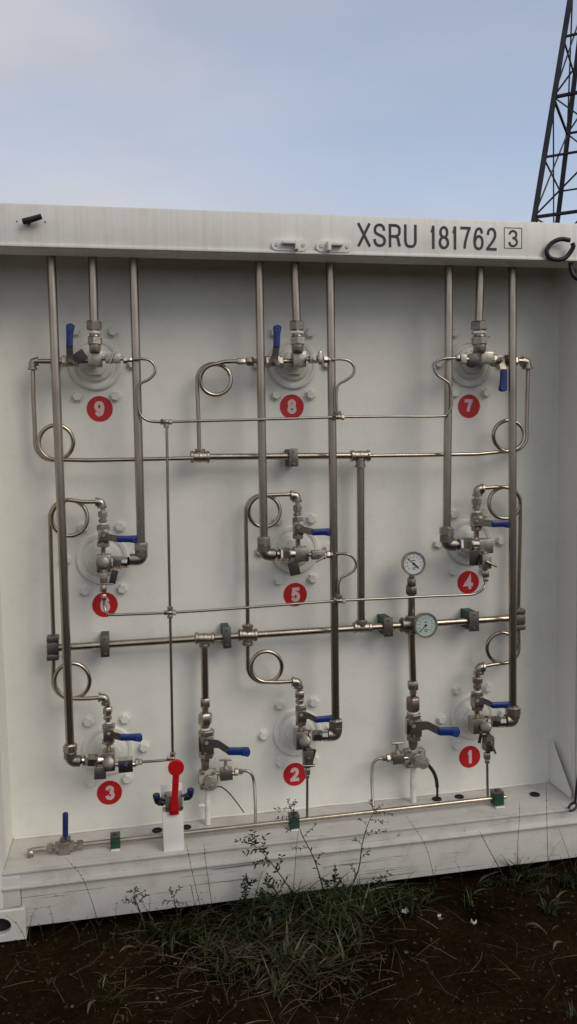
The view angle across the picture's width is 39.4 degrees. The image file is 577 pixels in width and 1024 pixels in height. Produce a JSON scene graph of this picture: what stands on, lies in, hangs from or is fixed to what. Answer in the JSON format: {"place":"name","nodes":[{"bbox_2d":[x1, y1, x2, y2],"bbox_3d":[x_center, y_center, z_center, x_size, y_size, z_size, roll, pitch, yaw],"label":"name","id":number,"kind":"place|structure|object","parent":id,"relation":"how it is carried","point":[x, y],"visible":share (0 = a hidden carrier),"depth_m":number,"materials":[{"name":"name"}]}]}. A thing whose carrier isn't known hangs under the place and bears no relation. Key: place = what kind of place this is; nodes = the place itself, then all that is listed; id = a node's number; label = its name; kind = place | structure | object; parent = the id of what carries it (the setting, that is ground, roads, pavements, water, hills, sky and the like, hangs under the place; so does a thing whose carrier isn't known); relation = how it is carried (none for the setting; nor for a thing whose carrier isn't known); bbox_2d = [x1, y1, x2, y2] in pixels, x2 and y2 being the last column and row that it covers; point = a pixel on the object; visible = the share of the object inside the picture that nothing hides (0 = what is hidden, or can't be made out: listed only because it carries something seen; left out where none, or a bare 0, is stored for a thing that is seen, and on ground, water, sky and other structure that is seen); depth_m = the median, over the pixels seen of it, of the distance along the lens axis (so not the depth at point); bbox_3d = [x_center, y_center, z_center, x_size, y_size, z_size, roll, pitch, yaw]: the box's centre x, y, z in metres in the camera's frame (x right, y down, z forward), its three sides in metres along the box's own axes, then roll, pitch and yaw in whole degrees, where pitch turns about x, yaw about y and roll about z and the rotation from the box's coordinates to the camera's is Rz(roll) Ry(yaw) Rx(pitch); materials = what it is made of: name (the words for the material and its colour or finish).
{"place":"outdoors","nodes":[
{"label":"outdoors","id":0,"kind":"place"},
{"bbox_2d":[0,857,576,1023],"bbox_3d":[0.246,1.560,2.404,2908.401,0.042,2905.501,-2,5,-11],"label":"ground","id":1,"kind":"structure","parent":0,"point":[67,958],"depth_m":2.71,"materials":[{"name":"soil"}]},
{"bbox_2d":[236,873,258,909],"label":"weed plant","id":2,"kind":"object","parent":1,"relation":"on","point":[248,883],"visible":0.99,"depth_m":2.98,"materials":[{"name":"green plant"}]},
{"bbox_2d":[224,917,297,951],"bbox_3d":[-0.086,1.476,2.774,0.292,0.125,0.170,-2,5,-11],"label":"grass tuft","id":3,"kind":"object","parent":1,"relation":"on","point":[264,934],"visible":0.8,"depth_m":2.82,"materials":[{"name":"plant"}]},
{"bbox_2d":[234,830,300,897],"bbox_3d":[-0.054,1.333,2.969,0.298,0.389,0.066,-4,6,-33],"label":"weed plant","id":4,"kind":"object","parent":1,"relation":"on","point":[267,853],"visible":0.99,"depth_m":2.93,"materials":[{"name":"green plant"}]},
{"bbox_2d":[255,872,286,929],"bbox_3d":[-0.063,1.418,2.911,0.120,0.222,0.073,-2,5,-11],"label":"weed plant","id":5,"kind":"object","parent":1,"relation":"on","point":[270,904],"visible":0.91,"depth_m":2.91,"materials":[{"name":"green plant"}]},
{"bbox_2d":[0,887,575,1023],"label":"dry straw","id":6,"kind":"object","parent":1,"relation":"on","point":[252,956],"visible":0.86,"depth_m":2.69,"materials":[{"name":"plant"}]},
{"bbox_2d":[0,203,576,942],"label":"tube container","id":7,"kind":"object","parent":1,"relation":"on","point":[196,275],"visible":0.7,"depth_m":3.19,"materials":[{"name":"metal"}]},
{"bbox_2d":[54,812,74,855],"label":"ball valve","id":8,"kind":"object","parent":7,"relation":"on","point":[64,844],"visible":1,"depth_m":2.99,"materials":[{"name":"metal"}]},
{"bbox_2d":[73,349,102,367],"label":"port block","id":9,"kind":"structure","parent":7,"relation":"attached to","point":[94,359],"depth_m":2.91,"materials":[{"name":"metal"}]},
{"bbox_2d":[37,323,87,366],"bbox_3d":[-0.818,-0.601,2.910,0.179,0.150,0.072,-2,5,-11],"label":"ball valve","id":10,"kind":"object","parent":9,"relation":"attached to","point":[68,360],"visible":0.93,"depth_m":2.90,"materials":[{"name":"metal"}]},
{"bbox_2d":[86,256,101,352],"bbox_3d":[-0.703,-0.799,2.891,0.054,0.448,0.060,-2,5,-11],"label":"riser pipe","id":11,"kind":"object","parent":9,"relation":"attached to","point":[93,325],"visible":0.84,"depth_m":2.88,"materials":[{"name":"metal"}]},
{"bbox_2d":[102,350,131,363],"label":"needle valve","id":12,"kind":"object","parent":9,"relation":"attached to","point":[113,358],"visible":1,"depth_m":2.90,"materials":[{"name":"metal"}]},
{"bbox_2d":[80,747,114,779],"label":"port block","id":13,"kind":"structure","parent":7,"relation":"attached to","point":[106,759],"depth_m":3.03,"materials":[{"name":"metal"}]},
{"bbox_2d":[46,255,80,766],"bbox_3d":[-0.825,-0.032,2.923,0.062,1.976,0.051,-2,5,-11],"label":"riser pipe","id":14,"kind":"object","parent":13,"relation":"attached to","point":[72,758],"visible":0.96,"depth_m":2.91,"materials":[{"name":"metal"}]},
{"bbox_2d":[102,705,141,749],"bbox_3d":[-0.633,0.830,3.060,0.151,0.204,0.075,-2,5,-11],"label":"ball valve","id":15,"kind":"object","parent":13,"relation":"attached to","point":[110,735],"visible":0.99,"depth_m":3.04,"materials":[{"name":"metal"}]},
{"bbox_2d":[115,756,141,772],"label":"needle valve","id":16,"kind":"object","parent":13,"relation":"attached to","point":[124,764],"visible":1,"depth_m":3.02,"materials":[{"name":"metal"}]},
{"bbox_2d":[87,396,112,421],"bbox_3d":[-0.718,-0.392,3.063,0.097,0.097,0.002,-2,5,-11],"label":"number sticker","id":17,"kind":"object","parent":7,"relation":"attached to","point":[99,408],"visible":1,"depth_m":3.06,"materials":[{"name":"red"}]},
{"bbox_2d":[92,592,117,616],"bbox_3d":[-0.712,0.360,3.123,0.097,0.097,0.002,-2,5,-11],"label":"number sticker","id":18,"kind":"object","parent":7,"relation":"attached to","point":[111,602],"visible":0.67,"depth_m":3.12,"materials":[{"name":"red"}]},
{"bbox_2d":[97,781,121,804],"bbox_3d":[-0.708,1.110,3.183,0.097,0.097,0.002,-2,5,-11],"label":"number sticker","id":19,"kind":"object","parent":7,"relation":"attached to","point":[109,792],"visible":1,"depth_m":3.18,"materials":[{"name":"red"}]},
{"bbox_2d":[96,553,129,583],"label":"port block","id":20,"kind":"structure","parent":7,"relation":"attached to","point":[107,562],"depth_m":2.98,"materials":[{"name":"metal"}]},
{"bbox_2d":[96,570,112,600],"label":"needle valve","id":21,"kind":"object","parent":20,"relation":"attached to","point":[103,583],"visible":1,"depth_m":2.96,"materials":[{"name":"metal"}]},
{"bbox_2d":[97,509,136,553],"bbox_3d":[-0.636,0.075,3.000,0.156,0.185,0.075,-2,5,-11],"label":"ball valve","id":22,"kind":"object","parent":20,"relation":"attached to","point":[105,537],"visible":0.99,"depth_m":2.98,"materials":[{"name":"metal"}]},
{"bbox_2d":[110,831,119,851],"bbox_3d":[-0.653,1.238,3.035,0.037,0.056,0.058,-2,5,-11],"label":"pipe clamp","id":23,"kind":"object","parent":7,"relation":"attached to","point":[115,840],"visible":1,"depth_m":3.02,"materials":[{"name":"green plastic"}]},
{"bbox_2d":[129,257,147,564],"bbox_3d":[-0.567,-0.414,2.943,0.070,1.228,0.052,-2,5,-11],"label":"riser pipe","id":24,"kind":"object","parent":7,"relation":"attached to","point":[139,556],"visible":0.94,"depth_m":2.94,"materials":[{"name":"metal"}]},
{"bbox_2d":[153,759,193,851],"bbox_3d":[-0.426,1.085,3.001,0.155,0.358,0.088,-2,5,-11],"label":"red lever valve","id":25,"kind":"object","parent":7,"relation":"on","point":[171,797],"visible":1,"depth_m":2.99,"materials":[{"name":"white paint"}]},
{"bbox_2d":[198,790,210,824],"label":"vent pipe","id":26,"kind":"object","parent":7,"relation":"on","point":[206,805],"visible":0.96,"depth_m":3.20,"materials":[{"name":"white paint"}]},
{"bbox_2d":[198,759,217,790],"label":"relief valve","id":27,"kind":"object","parent":26,"relation":"on","point":[207,778],"visible":0.98,"depth_m":3.15,"materials":[{"name":"metal"}]},
{"bbox_2d":[215,759,242,780],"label":"needle valve","id":28,"kind":"object","parent":27,"relation":"attached to","point":[226,772],"visible":1,"depth_m":3.16,"materials":[{"name":"metal"}]},
{"bbox_2d":[221,623,230,648],"bbox_3d":[-0.247,0.485,3.172,0.032,0.084,0.104,-2,5,-11],"label":"pipe clamp","id":29,"kind":"object","parent":7,"relation":"attached to","point":[226,632],"visible":1,"depth_m":3.13,"materials":[{"name":"green plastic"}]},
{"bbox_2d":[243,769,256,822],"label":"thin tube","id":30,"kind":"object","parent":7,"relation":"attached to","point":[254,792],"visible":1,"depth_m":3.17,"materials":[{"name":"metal"}]},
{"bbox_2d":[255,261,275,560],"bbox_3d":[-0.098,-0.428,3.034,0.069,1.234,0.055,-2,5,-11],"label":"riser pipe","id":31,"kind":"object","parent":7,"relation":"attached to","point":[265,551],"visible":0.93,"depth_m":3.03,"materials":[{"name":"metal"}]},
{"bbox_2d":[27,795,506,857],"bbox_3d":[-0.034,1.230,3.161,1.906,0.054,0.034,-2,5,-11],"label":"drain line","id":32,"kind":"object","parent":7,"relation":"on","point":[78,845],"visible":1,"depth_m":3.14,"materials":[{"name":"metal"}]},
{"bbox_2d":[46,607,525,660],"bbox_3d":[0.040,0.478,3.204,1.931,0.096,0.061,-2,5,-11],"label":"manifold","id":33,"kind":"object","parent":7,"relation":"attached to","point":[247,635],"visible":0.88,"depth_m":3.15,"materials":[{"name":"metal"}]},
{"bbox_2d":[48,497,106,634],"bbox_3d":[-0.784,0.207,3.007,0.225,0.523,0.041,-2,5,-6],"label":"coil tube","id":34,"kind":"object","parent":33,"relation":"attached to","point":[100,503],"visible":0.89,"depth_m":3.00,"materials":[{"name":"metal"}]},
{"bbox_2d":[51,660,110,705],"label":"coil tube","id":35,"kind":"object","parent":33,"relation":"hanging from","point":[104,699],"visible":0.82,"depth_m":3.04,"materials":[{"name":"metal"}]},
{"bbox_2d":[100,631,109,656],"bbox_3d":[-0.702,0.504,3.084,0.033,0.082,0.104,-2,5,-11],"label":"pipe clamp","id":36,"kind":"object","parent":33,"relation":"attached to","point":[104,645],"visible":1,"depth_m":3.04,"materials":[{"name":"green plastic"}]},
{"bbox_2d":[198,648,211,728],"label":"drop pipe","id":37,"kind":"object","parent":33,"relation":"attached to","point":[204,718],"visible":0.99,"depth_m":3.14,"materials":[{"name":"metal"}]},
{"bbox_2d":[198,727,249,759],"bbox_3d":[-0.255,0.905,3.169,0.199,0.121,0.083,-2,5,-11],"label":"ball valve","id":38,"kind":"object","parent":37,"relation":"attached to","point":[208,743],"visible":0.94,"depth_m":3.14,"materials":[{"name":"metal"}]},
{"bbox_2d":[244,491,301,624],"bbox_3d":[-0.058,0.180,3.146,0.231,0.525,0.041,-2,5,-5],"label":"coil tube","id":39,"kind":"object","parent":33,"relation":"attached to","point":[295,497],"visible":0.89,"depth_m":3.13,"materials":[{"name":"metal"}]},
{"bbox_2d":[246,646,303,689],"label":"coil tube","id":40,"kind":"object","parent":33,"relation":"hanging from","point":[296,683],"visible":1,"depth_m":3.17,"materials":[{"name":"metal"}]},
{"bbox_2d":[190,449,370,620],"bbox_3d":[-0.019,0.101,3.162,0.713,0.710,0.048,-2,5,-11],"label":"manifold","id":41,"kind":"object","parent":33,"relation":"on","point":[360,458],"visible":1,"depth_m":3.19,"materials":[{"name":"metal"}]},
{"bbox_2d":[28,357,192,462],"bbox_3d":[-0.653,-0.379,2.980,0.588,0.388,0.040,-2,5,-8],"label":"coil tube","id":42,"kind":"object","parent":41,"relation":"attached to","point":[37,446],"visible":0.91,"depth_m":2.96,"materials":[{"name":"metal"}]},
{"bbox_2d":[195,357,255,447],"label":"coil tube","id":43,"kind":"object","parent":41,"relation":"attached to","point":[249,361],"visible":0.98,"depth_m":3.05,"materials":[{"name":"metal"}]},
{"bbox_2d":[265,325,291,367],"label":"ball valve","id":44,"kind":"object","parent":43,"relation":"attached to","point":[274,359],"visible":0.97,"depth_m":3.04,"materials":[{"name":"metal"}]},
{"bbox_2d":[285,448,297,466],"bbox_3d":[0.012,-0.215,3.167,0.035,0.071,0.104,-2,5,-11],"label":"pipe clamp","id":45,"kind":"object","parent":41,"relation":"attached to","point":[292,461],"visible":0.99,"depth_m":3.12,"materials":[{"name":"green plastic"}]},
{"bbox_2d":[369,356,532,457],"bbox_3d":[0.656,-0.424,3.243,0.702,0.401,0.044,-2,5,-11],"label":"coil tube","id":46,"kind":"object","parent":41,"relation":"attached to","point":[526,365],"visible":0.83,"depth_m":3.28,"materials":[{"name":"metal"}]},
{"bbox_2d":[406,585,416,616],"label":"gauge pipe","id":47,"kind":"object","parent":33,"relation":"attached to","point":[411,591],"visible":0.88,"depth_m":3.27,"materials":[{"name":"metal"}]},
{"bbox_2d":[401,551,425,586],"bbox_3d":[0.498,0.231,3.252,0.097,0.149,0.059,-2,5,-11],"label":"pressure gauge","id":48,"kind":"object","parent":47,"relation":"on","point":[413,563],"visible":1,"depth_m":3.23,"materials":[{"name":"metal"}]},
{"bbox_2d":[406,635,419,712],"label":"drop pipe","id":49,"kind":"object","parent":33,"relation":"attached to","point":[412,702],"visible":0.98,"depth_m":3.30,"materials":[{"name":"metal"}]},
{"bbox_2d":[405,711,459,741],"bbox_3d":[0.590,0.881,3.332,0.223,0.123,0.083,-2,5,-11],"label":"ball valve","id":50,"kind":"object","parent":49,"relation":"attached to","point":[415,725],"visible":0.98,"depth_m":3.30,"materials":[{"name":"metal"}]},
{"bbox_2d":[412,613,437,637],"bbox_3d":[0.548,0.454,3.274,0.102,0.102,0.080,-2,5,-11],"label":"pressure gauge","id":51,"kind":"object","parent":33,"relation":"attached to","point":[424,625],"visible":1,"depth_m":3.25,"materials":[{"name":"glass"}]},
{"bbox_2d":[472,484,521,608],"bbox_3d":[0.866,0.152,3.322,0.234,0.544,0.044,-2,5,-15],"label":"coil tube","id":52,"kind":"object","parent":33,"relation":"attached to","point":[479,490],"visible":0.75,"depth_m":3.32,"materials":[{"name":"metal"}]},
{"bbox_2d":[473,630,520,674],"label":"coil tube","id":53,"kind":"object","parent":33,"relation":"hanging from","point":[480,668],"visible":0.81,"depth_m":3.35,"materials":[{"name":"metal"}]},
{"bbox_2d":[275,546,308,575],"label":"port block","id":54,"kind":"structure","parent":7,"relation":"attached to","point":[295,554],"depth_m":3.12,"materials":[{"name":"metal"}]},
{"bbox_2d":[292,503,329,546],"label":"ball valve","id":55,"kind":"object","parent":54,"relation":"attached to","point":[299,529],"visible":0.99,"depth_m":3.12,"materials":[{"name":"metal"}]},
{"bbox_2d":[308,550,332,562],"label":"needle valve","id":56,"kind":"object","parent":54,"relation":"attached to","point":[317,555],"visible":1,"depth_m":3.10,"materials":[{"name":"metal"}]},
{"bbox_2d":[280,394,303,416],"bbox_3d":[0.013,-0.419,3.203,0.097,0.097,0.002,-2,5,-11],"label":"number sticker","id":57,"kind":"object","parent":7,"relation":"attached to","point":[291,405],"visible":0.96,"depth_m":3.20,"materials":[{"name":"red"}]},
{"bbox_2d":[283,763,304,785],"bbox_3d":[0.026,1.083,3.324,0.097,0.097,0.002,-2,5,-11],"label":"number sticker","id":58,"kind":"object","parent":7,"relation":"attached to","point":[293,774],"visible":0.95,"depth_m":3.32,"materials":[{"name":"red"}]},
{"bbox_2d":[288,811,299,831],"bbox_3d":[0.022,1.212,3.165,0.040,0.062,0.058,-2,5,-11],"label":"pipe clamp","id":59,"kind":"object","parent":7,"relation":"attached to","point":[292,824],"visible":0.81,"depth_m":3.15,"materials":[{"name":"green plastic"}]},
{"bbox_2d":[283,583,306,605],"bbox_3d":[0.027,0.335,3.265,0.097,0.097,0.002,-2,5,-11],"label":"number sticker","id":60,"kind":"object","parent":7,"relation":"attached to","point":[295,592],"visible":0.98,"depth_m":3.26,"materials":[{"name":"red"}]},
{"bbox_2d":[291,351,305,367],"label":"port block","id":61,"kind":"structure","parent":7,"relation":"attached to","point":[298,360],"depth_m":3.06,"materials":[{"name":"metal"}]},
{"bbox_2d":[290,261,303,352],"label":"riser pipe","id":62,"kind":"object","parent":61,"relation":"attached to","point":[297,332],"visible":0.79,"depth_m":3.02,"materials":[{"name":"metal"}]},
{"bbox_2d":[306,351,329,364],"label":"needle valve","id":63,"kind":"object","parent":61,"relation":"attached to","point":[312,359],"visible":1,"depth_m":3.04,"materials":[{"name":"metal"}]},
{"bbox_2d":[293,727,328,760],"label":"port block","id":64,"kind":"structure","parent":7,"relation":"attached to","point":[304,737],"depth_m":3.17,"materials":[{"name":"metal"}]},
{"bbox_2d":[302,746,314,778],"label":"needle valve","id":65,"kind":"object","parent":64,"relation":"attached to","point":[307,757],"visible":1,"depth_m":3.15,"materials":[{"name":"metal"}]},
{"bbox_2d":[295,689,331,729],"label":"ball valve","id":66,"kind":"object","parent":64,"relation":"attached to","point":[302,715],"visible":0.99,"depth_m":3.18,"materials":[{"name":"metal"}]},
{"bbox_2d":[326,262,341,740],"bbox_3d":[0.166,-0.073,3.113,0.063,1.964,0.058,-2,5,-11],"label":"riser pipe","id":67,"kind":"object","parent":7,"relation":"attached to","point":[334,729],"visible":0.93,"depth_m":3.11,"materials":[{"name":"metal"}]},
{"bbox_2d":[132,357,455,427],"bbox_3d":[0.045,-0.454,3.032,1.240,0.260,0.022,-2,5,-11],"label":"thin tube","id":68,"kind":"object","parent":67,"relation":"attached to","point":[335,416],"visible":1,"depth_m":3.05,"materials":[{"name":"metal"}]},
{"bbox_2d":[142,428,175,762],"bbox_3d":[-0.493,0.312,2.991,0.146,1.276,0.025,-2,5,-6],"label":"thin tube","id":69,"kind":"object","parent":68,"relation":"attached to","point":[170,612],"visible":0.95,"depth_m":3.00,"materials":[{"name":"metal"}]},
{"bbox_2d":[103,552,486,615],"bbox_3d":[0.059,0.262,3.099,1.517,0.201,0.039,-2,5,-11],"label":"thin tube","id":70,"kind":"object","parent":67,"relation":"attached to","point":[337,599],"visible":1,"depth_m":3.11,"materials":[{"name":"metal"}]},
{"bbox_2d":[370,757,382,808],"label":"thin tube","id":71,"kind":"object","parent":7,"relation":"attached to","point":[371,777],"visible":0.97,"depth_m":3.27,"materials":[{"name":"metal"}]},
{"bbox_2d":[377,613,392,636],"bbox_3d":[0.395,0.462,3.295,0.038,0.079,0.104,-2,5,-11],"label":"pipe clamp","id":72,"kind":"object","parent":7,"relation":"attached to","point":[386,621],"visible":1,"depth_m":3.25,"materials":[{"name":"green plastic"}]},
{"bbox_2d":[410,768,416,802],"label":"vent pipe","id":73,"kind":"object","parent":7,"relation":"on","point":[413,782],"visible":0.92,"depth_m":3.36,"materials":[{"name":"white paint"}]},
{"bbox_2d":[403,741,428,768],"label":"relief valve","id":74,"kind":"object","parent":73,"relation":"attached to","point":[416,755],"visible":0.97,"depth_m":3.31,"materials":[{"name":"metal"}]},
{"bbox_2d":[382,742,407,764],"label":"needle valve","id":75,"kind":"object","parent":74,"relation":"attached to","point":[397,756],"visible":1,"depth_m":3.30,"materials":[{"name":"metal"}]},
{"bbox_2d":[457,571,478,593],"bbox_3d":[0.760,0.297,3.405,0.097,0.097,0.002,-2,5,-11],"label":"number sticker","id":76,"kind":"object","parent":7,"relation":"attached to","point":[467,581],"visible":0.95,"depth_m":3.40,"materials":[{"name":"red"}]},
{"bbox_2d":[458,394,479,417],"bbox_3d":[0.750,-0.440,3.345,0.097,0.097,0.002,-2,5,-11],"label":"number sticker","id":77,"kind":"object","parent":7,"relation":"attached to","point":[469,406],"visible":1,"depth_m":3.35,"materials":[{"name":"red"}]},
{"bbox_2d":[459,746,479,767],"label":"number sticker","id":78,"kind":"object","parent":7,"relation":"attached to","point":[469,756],"visible":1,"depth_m":3.47,"materials":[{"name":"red"}]},
{"bbox_2d":[461,608,478,631],"bbox_3d":[0.757,0.448,3.365,0.043,0.082,0.104,-2,5,-11],"label":"pipe clamp","id":79,"kind":"object","parent":7,"relation":"attached to","point":[471,615],"visible":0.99,"depth_m":3.32,"materials":[{"name":"green plastic"}]},
{"bbox_2d":[455,537,492,564],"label":"port block","id":80,"kind":"structure","parent":7,"relation":"attached to","point":[478,546],"depth_m":3.25,"materials":[{"name":"metal"}]},
{"bbox_2d":[439,265,456,550],"bbox_3d":[0.624,-0.456,3.172,0.065,1.229,0.060,-2,5,-11],"label":"riser pipe","id":81,"kind":"object","parent":80,"relation":"attached to","point":[448,541],"visible":0.91,"depth_m":3.17,"materials":[{"name":"metal"}]},
{"bbox_2d":[479,551,496,581],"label":"needle valve","id":82,"kind":"object","parent":80,"relation":"attached to","point":[485,563],"visible":1,"depth_m":3.24,"materials":[{"name":"metal"}]},
{"bbox_2d":[470,497,509,538],"bbox_3d":[0.821,0.025,3.280,0.162,0.187,0.074,-2,5,-11],"label":"ball valve","id":83,"kind":"object","parent":80,"relation":"attached to","point":[478,522],"visible":0.98,"depth_m":3.26,"materials":[{"name":"metal"}]},
{"bbox_2d":[466,350,493,367],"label":"port block","id":84,"kind":"structure","parent":7,"relation":"attached to","point":[485,358],"depth_m":3.20,"materials":[{"name":"metal"}]},
{"bbox_2d":[471,266,487,352],"bbox_3d":[0.750,-0.852,3.170,0.068,0.444,0.071,-2,5,-11],"label":"riser pipe","id":85,"kind":"object","parent":84,"relation":"attached to","point":[479,337],"visible":0.73,"depth_m":3.16,"materials":[{"name":"metal"}]},
{"bbox_2d":[490,354,523,391],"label":"ball valve","id":86,"kind":"object","parent":84,"relation":"attached to","point":[501,361],"visible":0.89,"depth_m":3.21,"materials":[{"name":"metal"}]},
{"bbox_2d":[468,714,506,742],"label":"port block","id":87,"kind":"structure","parent":7,"relation":"attached to","point":[481,724],"depth_m":3.32,"materials":[{"name":"metal"}]},
{"bbox_2d":[482,733,495,763],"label":"needle valve","id":88,"kind":"object","parent":87,"relation":"attached to","point":[487,743],"visible":1,"depth_m":3.30,"materials":[{"name":"metal"}]},
{"bbox_2d":[470,675,509,716],"bbox_3d":[0.842,0.765,3.343,0.168,0.194,0.076,-2,5,-11],"label":"ball valve","id":89,"kind":"object","parent":87,"relation":"attached to","point":[478,701],"visible":1,"depth_m":3.33,"materials":[{"name":"metal"}]},
{"bbox_2d":[490,788,504,808],"bbox_3d":[0.864,1.179,3.327,0.045,0.068,0.058,-2,5,-11],"label":"pipe clamp","id":90,"kind":"object","parent":7,"relation":"attached to","point":[497,795],"visible":0.98,"depth_m":3.31,"materials":[{"name":"green plastic"}]},
{"bbox_2d":[503,267,520,726],"bbox_3d":[0.909,-0.095,3.256,0.065,1.974,0.064,-2,5,-11],"label":"riser pipe","id":91,"kind":"object","parent":7,"relation":"attached to","point":[513,712],"visible":0.92,"depth_m":3.25,"materials":[{"name":"metal"}]},
{"bbox_2d":[544,237,575,261],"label":"rubber strap","id":92,"kind":"object","parent":7,"relation":"hanging from","point":[548,256],"visible":1,"depth_m":3.04,"materials":[{"name":"rubber"}]},
{"bbox_2d":[7,839,576,965],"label":"seed grass","id":93,"kind":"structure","parent":1,"relation":"on","point":[202,917],"depth_m":2.93,"materials":[{"name":"plant"}]},
{"bbox_2d":[274,798,323,891],"bbox_3d":[0.053,1.285,3.002,0.232,0.487,0.054,-3,5,-26],"label":"weed plant","id":94,"kind":"object","parent":1,"relation":"on","point":[316,863],"visible":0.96,"depth_m":3.01,"materials":[{"name":"green plant"}]},
{"bbox_2d":[280,881,358,920],"bbox_3d":[0.120,1.438,2.958,0.251,0.179,0.291,1,5,22],"label":"grass tuft","id":95,"kind":"object","parent":1,"relation":"on","point":[319,896],"visible":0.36,"depth_m":2.97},
{"bbox_2d":[321,864,347,904],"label":"weed plant","id":96,"kind":"object","parent":1,"relation":"on","point":[326,881],"visible":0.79,"depth_m":3.00,"materials":[{"name":"green plant"}]},
{"bbox_2d":[296,944,377,979],"bbox_3d":[0.165,1.481,2.631,0.314,0.111,0.127,-1,5,1],"label":"grass tuft","id":97,"kind":"object","parent":1,"relation":"on","point":[345,971],"visible":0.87,"depth_m":2.66,"materials":[{"name":"plant"}]},
{"bbox_2d":[301,894,414,946],"bbox_3d":[0.221,1.442,2.884,0.429,0.143,0.289,-5,6,-37],"label":"grass tuft","id":98,"kind":"object","parent":1,"relation":"on","point":[365,926],"visible":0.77,"depth_m":2.89,"materials":[{"name":"plant"}]},
{"bbox_2d":[345,799,392,893],"bbox_3d":[0.292,1.293,3.052,0.217,0.440,0.047,-1,5,0],"label":"weed plant","id":99,"kind":"object","parent":1,"relation":"on","point":[351,865],"visible":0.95,"depth_m":3.06,"materials":[{"name":"green plant"}]},
{"bbox_2d":[503,853,542,882],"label":"grass tuft","id":100,"kind":"object","parent":1,"relation":"on","point":[518,871],"visible":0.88,"depth_m":3.22,"materials":[{"name":"plant"}]},
{"bbox_2d":[0,0,576,223],"label":"sky","id":101,"kind":"structure","parent":0,"point":[436,109],"materials":[{"name":"blue"}]},
{"bbox_2d":[44,863,576,1023],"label":"grass","id":102,"kind":"structure","parent":0,"point":[358,900],"depth_m":2.89,"materials":[{"name":"plant"}]},
{"bbox_2d":[531,0,576,223],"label":"lattice tower","id":103,"kind":"structure","parent":0,"point":[558,213],"depth_m":25.88,"materials":[{"name":"metal"}]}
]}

